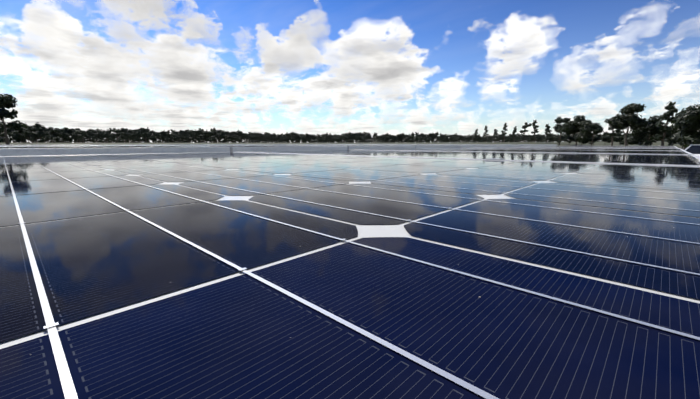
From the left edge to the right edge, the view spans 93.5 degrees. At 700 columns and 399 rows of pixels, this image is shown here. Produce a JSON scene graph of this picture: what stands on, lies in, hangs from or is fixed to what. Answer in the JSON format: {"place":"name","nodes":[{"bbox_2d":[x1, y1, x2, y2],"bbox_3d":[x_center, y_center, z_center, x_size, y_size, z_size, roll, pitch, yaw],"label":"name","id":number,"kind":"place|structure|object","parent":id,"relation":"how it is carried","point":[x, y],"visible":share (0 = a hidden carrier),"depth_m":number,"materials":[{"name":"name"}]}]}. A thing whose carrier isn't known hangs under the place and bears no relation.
{"place":"outdoors","nodes":[
{"label":"outdoors","id":0,"kind":"place"},
{"bbox_2d":[0,142,683,148],"bbox_3d":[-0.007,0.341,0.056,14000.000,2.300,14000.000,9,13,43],"label":"ground","id":1,"kind":"structure","parent":0,"point":[608,144],"depth_m":129.73,"materials":[{"name":"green plant"}]},
{"bbox_2d":[0,121,11,142],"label":"tree","id":2,"kind":"object","parent":1,"relation":"on","point":[1,124],"visible":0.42,"depth_m":127.48,"materials":[{"name":"green plant"}]},
{"bbox_2d":[0,93,26,143],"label":"tree","id":3,"kind":"object","parent":1,"relation":"on","point":[7,101],"visible":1,"depth_m":102.29,"materials":[{"name":"green plant"}]},
{"bbox_2d":[8,126,28,142],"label":"tree","id":4,"kind":"object","parent":1,"relation":"on","point":[19,131],"visible":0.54,"depth_m":122.97,"materials":[{"name":"green plant"}]},
{"bbox_2d":[20,133,25,142],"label":"tree","id":5,"kind":"object","parent":1,"relation":"on","point":[22,136],"visible":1,"depth_m":108.76,"materials":[{"name":"green plant"}]},
{"bbox_2d":[24,131,32,142],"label":"tree","id":6,"kind":"object","parent":1,"relation":"on","point":[28,134],"visible":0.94,"depth_m":114.95,"materials":[{"name":"green plant"}]},
{"bbox_2d":[28,126,42,142],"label":"tree","id":7,"kind":"object","parent":1,"relation":"on","point":[33,129],"visible":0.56,"depth_m":133.13,"materials":[{"name":"green plant"}]},
{"bbox_2d":[33,122,41,139],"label":"tree","id":8,"kind":"object","parent":1,"relation":"on","point":[38,126],"visible":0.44,"depth_m":145.85,"materials":[{"name":"green plant"}]},
{"bbox_2d":[4,132,81,142],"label":"thicket","id":9,"kind":"object","parent":1,"relation":"on","point":[57,139],"visible":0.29,"depth_m":149.43,"materials":[{"name":"green plant"}]},
{"bbox_2d":[39,125,46,142],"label":"tree","id":10,"kind":"object","parent":1,"relation":"on","point":[42,128],"visible":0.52,"depth_m":134.78,"materials":[{"name":"green plant"}]},
{"bbox_2d":[40,132,53,142],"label":"tree","id":11,"kind":"object","parent":1,"relation":"on","point":[44,133],"visible":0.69,"depth_m":124.94,"materials":[{"name":"green plant"}]},
{"bbox_2d":[43,134,51,142],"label":"tree","id":12,"kind":"object","parent":1,"relation":"on","point":[48,137],"visible":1,"depth_m":123.75,"materials":[{"name":"green plant"}]},
{"bbox_2d":[46,127,60,142],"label":"tree","id":13,"kind":"object","parent":1,"relation":"on","point":[54,132],"visible":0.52,"depth_m":141.58,"materials":[{"name":"green plant"}]},
{"bbox_2d":[54,128,62,142],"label":"tree","id":14,"kind":"object","parent":1,"relation":"on","point":[57,129],"visible":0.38,"depth_m":143.09,"materials":[{"name":"green plant"}]},
{"bbox_2d":[60,127,76,142],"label":"tree","id":15,"kind":"object","parent":1,"relation":"on","point":[69,131],"visible":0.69,"depth_m":142.65,"materials":[{"name":"green plant"}]},
{"bbox_2d":[75,130,89,138],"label":"tree","id":16,"kind":"object","parent":1,"relation":"on","point":[78,133],"visible":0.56,"depth_m":143.68,"materials":[{"name":"green plant"}]},
{"bbox_2d":[86,129,93,140],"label":"tree","id":17,"kind":"object","parent":1,"relation":"on","point":[88,131],"visible":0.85,"depth_m":153.29,"materials":[{"name":"green plant"}]},
{"bbox_2d":[92,129,101,142],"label":"tree","id":18,"kind":"object","parent":1,"relation":"on","point":[96,132],"visible":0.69,"depth_m":155.53,"materials":[{"name":"green plant"}]},
{"bbox_2d":[79,136,135,142],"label":"thicket","id":19,"kind":"object","parent":1,"relation":"on","point":[115,141],"visible":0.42,"depth_m":170.34,"materials":[{"name":"green plant"}]},
{"bbox_2d":[108,133,115,142],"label":"tree","id":20,"kind":"object","parent":1,"relation":"on","point":[112,135],"visible":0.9,"depth_m":151.15,"materials":[{"name":"green plant"}]},
{"bbox_2d":[112,129,119,142],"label":"tree","id":21,"kind":"object","parent":1,"relation":"on","point":[116,132],"visible":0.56,"depth_m":162.13,"materials":[{"name":"green plant"}]},
{"bbox_2d":[117,128,128,142],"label":"tree","id":22,"kind":"object","parent":1,"relation":"on","point":[122,130],"visible":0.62,"depth_m":161.92,"materials":[{"name":"green plant"}]},
{"bbox_2d":[119,132,130,142],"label":"tree","id":23,"kind":"object","parent":1,"relation":"on","point":[126,134],"visible":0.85,"depth_m":152.07,"materials":[{"name":"green plant"}]},
{"bbox_2d":[130,130,136,142],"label":"tree","id":24,"kind":"object","parent":1,"relation":"on","point":[132,134],"visible":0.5,"depth_m":166.42,"materials":[{"name":"green plant"}]},
{"bbox_2d":[133,128,146,142],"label":"tree","id":25,"kind":"object","parent":1,"relation":"on","point":[140,129],"visible":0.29,"depth_m":166.99,"materials":[{"name":"green plant"}]},
{"bbox_2d":[141,128,149,142],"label":"tree","id":26,"kind":"object","parent":1,"relation":"on","point":[144,130],"visible":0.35,"depth_m":168.20,"materials":[{"name":"green plant"}]},
{"bbox_2d":[143,132,149,141],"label":"tree","id":27,"kind":"object","parent":1,"relation":"on","point":[145,135],"visible":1,"depth_m":156.16,"materials":[{"name":"green plant"}]},
{"bbox_2d":[154,133,164,142],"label":"tree","id":28,"kind":"object","parent":1,"relation":"on","point":[157,135],"visible":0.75,"depth_m":163.69,"materials":[{"name":"green plant"}]},
{"bbox_2d":[137,132,186,142],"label":"thicket","id":29,"kind":"object","parent":1,"relation":"on","point":[171,140],"visible":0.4,"depth_m":191.00,"materials":[{"name":"green plant"}]},
{"bbox_2d":[162,130,168,142],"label":"tree","id":30,"kind":"object","parent":1,"relation":"on","point":[165,134],"visible":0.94,"depth_m":176.48,"materials":[{"name":"green plant"}]},
{"bbox_2d":[172,130,184,142],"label":"tree","id":31,"kind":"object","parent":1,"relation":"on","point":[177,132],"visible":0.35,"depth_m":179.25,"materials":[{"name":"green plant"}]},
{"bbox_2d":[185,133,224,142],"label":"thicket","id":32,"kind":"object","parent":1,"relation":"on","point":[222,141],"visible":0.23,"depth_m":209.77,"materials":[{"name":"green plant"}]},
{"bbox_2d":[209,129,217,138],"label":"tree","id":33,"kind":"object","parent":1,"relation":"on","point":[214,132],"visible":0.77,"depth_m":186.95,"materials":[{"name":"green plant"}]},
{"bbox_2d":[213,130,225,136],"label":"tree","id":34,"kind":"object","parent":1,"relation":"on","point":[222,132],"visible":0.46,"depth_m":189.94,"materials":[{"name":"green plant"}]},
{"bbox_2d":[226,139,265,142],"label":"thicket","id":35,"kind":"object","parent":1,"relation":"on","point":[233,141],"visible":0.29,"depth_m":224.32,"materials":[{"name":"green plant"}]},
{"bbox_2d":[261,138,297,142],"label":"thicket","id":36,"kind":"object","parent":1,"relation":"on","point":[277,141],"visible":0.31,"depth_m":238.34,"materials":[{"name":"green plant"}]},
{"bbox_2d":[290,132,297,142],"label":"tree","id":37,"kind":"object","parent":1,"relation":"on","point":[294,134],"visible":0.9,"depth_m":217.15,"materials":[{"name":"green plant"}]},
{"bbox_2d":[298,134,331,142],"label":"thicket","id":38,"kind":"object","parent":1,"relation":"on","point":[304,141],"visible":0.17,"depth_m":248.71,"materials":[{"name":"green plant"}]},
{"bbox_2d":[332,138,359,142],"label":"thicket","id":39,"kind":"object","parent":1,"relation":"on","point":[341,141],"visible":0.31,"depth_m":256.94,"materials":[{"name":"green plant"}]},
{"bbox_2d":[361,139,392,142],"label":"thicket","id":40,"kind":"object","parent":1,"relation":"on","point":[371,141],"visible":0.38,"depth_m":263.06,"materials":[{"name":"green plant"}]},
{"bbox_2d":[145,144,628,159],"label":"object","id":41,"kind":"object","parent":1,"relation":"on","point":[454,148],"visible":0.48,"depth_m":1.68,"materials":[{"name":"metal"}]},
{"bbox_2d":[0,145,135,145],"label":"solar module","id":42,"kind":"object","parent":41,"relation":"on","point":[67,145],"visible":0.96,"depth_m":3.27,"materials":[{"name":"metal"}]},
{"bbox_2d":[0,146,229,155],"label":"solar module","id":43,"kind":"object","parent":41,"relation":"on","point":[42,150],"visible":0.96,"depth_m":1.61,"materials":[{"name":"glass"}]},
{"bbox_2d":[136,145,215,145],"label":"solar module","id":44,"kind":"object","parent":41,"relation":"on","point":[175,145],"visible":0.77,"depth_m":3.58,"materials":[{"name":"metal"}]},
{"bbox_2d":[140,144,231,144],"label":"solar module","id":45,"kind":"object","parent":41,"relation":"on","point":[187,144],"visible":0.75,"depth_m":6.36,"materials":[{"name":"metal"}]},
{"bbox_2d":[232,144,277,144],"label":"solar module","id":46,"kind":"object","parent":41,"relation":"on","point":[254,144],"visible":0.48,"depth_m":6.45,"materials":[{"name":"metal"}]},
{"bbox_2d":[254,145,291,145],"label":"solar module","id":47,"kind":"object","parent":41,"relation":"on","point":[272,145],"visible":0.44,"depth_m":4.46,"materials":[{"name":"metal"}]},
{"bbox_2d":[211,145,347,151],"bbox_3d":[-1.072,-0.470,3.009,1.960,0.041,0.993,9,13,43],"label":"solar module","id":48,"kind":"object","parent":41,"relation":"on","point":[241,148],"visible":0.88,"depth_m":2.33,"materials":[{"name":"glass"}]},
{"bbox_2d":[278,144,315,144],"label":"solar module","id":49,"kind":"object","parent":41,"relation":"on","point":[296,144],"visible":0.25,"depth_m":7.18,"materials":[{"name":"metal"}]},
{"bbox_2d":[0,152,699,398],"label":"solar module","id":50,"kind":"object","parent":41,"relation":"on","point":[226,275],"visible":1,"depth_m":0.11,"materials":[{"name":"glass"}]},
{"bbox_2d":[292,145,414,149],"bbox_3d":[-0.373,-0.590,3.732,1.960,0.041,0.993,9,13,43],"label":"solar module","id":51,"kind":"object","parent":41,"relation":"on","point":[351,147],"visible":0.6,"depth_m":3.21,"materials":[{"name":"glass"}]},
{"bbox_2d":[364,144,413,144],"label":"solar module","id":52,"kind":"object","parent":41,"relation":"on","point":[393,144],"visible":0.23,"depth_m":6.84,"materials":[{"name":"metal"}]},
{"bbox_2d":[348,144,437,144],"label":"solar module","id":53,"kind":"object","parent":41,"relation":"on","point":[414,144],"visible":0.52,"depth_m":7.53,"materials":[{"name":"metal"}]},
{"bbox_2d":[415,145,459,147],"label":"solar module","id":54,"kind":"object","parent":41,"relation":"on","point":[437,146],"visible":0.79,"depth_m":3.74,"materials":[{"name":"glass"}]},
{"bbox_2d":[250,150,699,165],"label":"solar module","id":55,"kind":"object","parent":41,"relation":"on","point":[669,159],"visible":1,"depth_m":1.21,"materials":[{"name":"glass"}]},
{"bbox_2d":[459,145,490,147],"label":"solar module","id":56,"kind":"object","parent":41,"relation":"on","point":[461,146],"visible":0.1,"depth_m":4.46,"materials":[{"name":"glass"}]},
{"bbox_2d":[438,144,530,146],"bbox_3d":[2.423,-1.083,6.623,1.960,0.042,0.993,9,13,43],"label":"solar module","id":57,"kind":"object","parent":41,"relation":"on","point":[514,145],"visible":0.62,"depth_m":6.07,"materials":[{"name":"glass"}]},
{"bbox_2d":[450,144,545,145],"bbox_3d":[3.122,-1.206,7.346,1.960,0.041,0.993,9,13,43],"label":"solar module","id":58,"kind":"object","parent":41,"relation":"on","point":[502,144],"visible":0.4,"depth_m":7.58,"materials":[{"name":"glass"}]},
{"bbox_2d":[491,145,513,146],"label":"solar module","id":59,"kind":"object","parent":41,"relation":"on","point":[502,145],"visible":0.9,"depth_m":5.21,"materials":[{"name":"glass"}]},
{"bbox_2d":[354,148,693,154],"bbox_3d":[1.060,-0.338,2.389,1.960,0.040,0.993,9,13,43],"label":"solar module","id":60,"kind":"object","parent":41,"relation":"on","point":[580,151],"visible":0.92,"depth_m":2.00,"materials":[{"name":"glass"}]},
{"bbox_2d":[430,148,684,150],"bbox_3d":[1.759,-0.460,3.112,1.960,0.040,0.993,9,13,43],"label":"solar module","id":61,"kind":"object","parent":41,"relation":"on","point":[574,149],"visible":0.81,"depth_m":3.08,"materials":[{"name":"glass"}]},
{"bbox_2d":[462,147,679,148],"bbox_3d":[2.458,-0.583,3.835,1.960,0.042,0.993,9,13,43],"label":"solar module","id":62,"kind":"object","parent":41,"relation":"on","point":[563,147],"visible":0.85,"depth_m":4.08,"materials":[{"name":"glass"}]},
{"bbox_2d":[519,146,675,146],"bbox_3d":[3.856,-0.829,5.280,1.960,0.040,0.993,9,13,43],"label":"solar module","id":63,"kind":"object","parent":41,"relation":"on","point":[598,146],"visible":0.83,"depth_m":5.34,"materials":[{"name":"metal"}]},
{"bbox_2d":[582,147,677,147],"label":"solar module","id":64,"kind":"object","parent":41,"relation":"on","point":[630,147],"visible":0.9,"depth_m":3.98,"materials":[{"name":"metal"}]},
{"bbox_2d":[392,136,422,142],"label":"thicket","id":65,"kind":"object","parent":1,"relation":"on","point":[400,141],"visible":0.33,"depth_m":267.56,"materials":[{"name":"green plant"}]},
{"bbox_2d":[422,134,453,142],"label":"thicket","id":66,"kind":"object","parent":1,"relation":"on","point":[448,140],"visible":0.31,"depth_m":267.50,"materials":[{"name":"green plant"}]},
{"bbox_2d":[454,136,483,141],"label":"thicket","id":67,"kind":"object","parent":1,"relation":"on","point":[468,141],"visible":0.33,"depth_m":267.69,"materials":[{"name":"green plant"}]},
{"bbox_2d":[483,126,488,141],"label":"tree","id":68,"kind":"object","parent":1,"relation":"on","point":[486,131],"visible":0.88,"depth_m":177.50,"materials":[{"name":"green plant"}]},
{"bbox_2d":[493,129,497,141],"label":"tree","id":69,"kind":"object","parent":1,"relation":"on","point":[495,132],"visible":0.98,"depth_m":170.71,"materials":[{"name":"green plant"}]},
{"bbox_2d":[501,123,507,141],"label":"tree","id":70,"kind":"object","parent":1,"relation":"on","point":[505,129],"visible":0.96,"depth_m":165.27,"materials":[{"name":"green plant"}]},
{"bbox_2d":[509,126,516,141],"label":"tree","id":71,"kind":"object","parent":1,"relation":"on","point":[514,132],"visible":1,"depth_m":158.24,"materials":[{"name":"green plant"}]},
{"bbox_2d":[520,122,531,141],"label":"tree","id":72,"kind":"object","parent":1,"relation":"on","point":[526,125],"visible":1,"depth_m":152.76,"materials":[{"name":"green plant"}]},
{"bbox_2d":[515,135,552,141],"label":"thicket","id":73,"kind":"object","parent":1,"relation":"on","point":[532,141],"visible":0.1,"depth_m":260.73,"materials":[{"name":"green plant"}]},
{"bbox_2d":[531,120,538,141],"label":"tree","id":74,"kind":"object","parent":1,"relation":"on","point":[534,127],"visible":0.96,"depth_m":143.73,"materials":[{"name":"green plant"}]},
{"bbox_2d":[535,135,542,140],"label":"bush","id":75,"kind":"object","parent":1,"relation":"on","point":[538,137],"visible":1,"depth_m":131.40,"materials":[{"name":"green plant"}]},
{"bbox_2d":[543,124,551,142],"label":"tree","id":76,"kind":"object","parent":1,"relation":"on","point":[547,129],"visible":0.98,"depth_m":134.78,"materials":[{"name":"green plant"}]},
{"bbox_2d":[554,136,563,144],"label":"bush","id":77,"kind":"object","parent":1,"relation":"on","point":[556,138],"visible":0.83,"depth_m":117.04,"materials":[{"name":"green plant"}]},
{"bbox_2d":[553,117,570,144],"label":"tree","id":78,"kind":"object","parent":1,"relation":"on","point":[560,121],"visible":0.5,"depth_m":115.44,"materials":[{"name":"green plant"}]},
{"bbox_2d":[565,136,574,142],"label":"bush","id":79,"kind":"object","parent":1,"relation":"on","point":[570,139],"visible":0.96,"depth_m":112.74,"materials":[{"name":"green plant"}]},
{"bbox_2d":[558,115,591,145],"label":"tree","id":80,"kind":"object","parent":1,"relation":"on","point":[575,130],"visible":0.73,"depth_m":106.43,"materials":[{"name":"green plant"}]},
{"bbox_2d":[581,123,603,145],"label":"tree","id":81,"kind":"object","parent":1,"relation":"on","point":[596,128],"visible":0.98,"depth_m":100.52,"materials":[{"name":"green plant"}]},
{"bbox_2d":[600,136,611,142],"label":"bush","id":82,"kind":"object","parent":1,"relation":"on","point":[604,138],"visible":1,"depth_m":106.84,"materials":[{"name":"green plant"}]},
{"bbox_2d":[608,117,619,145],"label":"tree","id":83,"kind":"object","parent":1,"relation":"on","point":[612,134],"visible":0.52,"depth_m":86.40,"materials":[{"name":"green plant"}]},
{"bbox_2d":[614,135,627,143],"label":"bush","id":84,"kind":"object","parent":1,"relation":"on","point":[621,138],"visible":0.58,"depth_m":95.98,"materials":[{"name":"green plant"}]},
{"bbox_2d":[604,103,651,145],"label":"tree","id":85,"kind":"object","parent":1,"relation":"on","point":[627,118],"visible":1,"depth_m":76.83,"materials":[{"name":"green plant"}]},
{"bbox_2d":[622,115,672,145],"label":"tree","id":86,"kind":"object","parent":1,"relation":"on","point":[639,138],"visible":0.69,"depth_m":79.75,"materials":[{"name":"green plant"}]},
{"bbox_2d":[646,136,657,145],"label":"bush","id":87,"kind":"object","parent":1,"relation":"on","point":[654,141],"visible":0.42,"depth_m":90.10,"materials":[{"name":"green plant"}]},
{"bbox_2d":[650,101,677,145],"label":"tree","id":88,"kind":"object","parent":1,"relation":"on","point":[672,109],"visible":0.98,"depth_m":65.02,"materials":[{"name":"green plant"}]},
{"bbox_2d":[665,138,677,145],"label":"bush","id":89,"kind":"object","parent":1,"relation":"on","point":[669,142],"visible":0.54,"depth_m":84.74,"materials":[{"name":"green plant"}]},
{"bbox_2d":[669,110,685,149],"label":"tree","id":90,"kind":"object","parent":1,"relation":"on","point":[674,130],"visible":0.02,"depth_m":66.60,"materials":[{"name":"green plant"}]},
{"bbox_2d":[668,104,699,147],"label":"tree","id":91,"kind":"object","parent":1,"relation":"on","point":[687,122],"visible":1,"depth_m":60.16,"materials":[{"name":"green plant"}]},
{"bbox_2d":[685,144,699,156],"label":"module","id":92,"kind":"object","parent":1,"relation":"on","point":[694,149],"visible":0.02,"depth_m":17.29,"materials":[{"name":"blue glass"}]},
{"bbox_2d":[0,0,699,142],"label":"sky","id":93,"kind":"structure","parent":0,"point":[338,67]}
]}

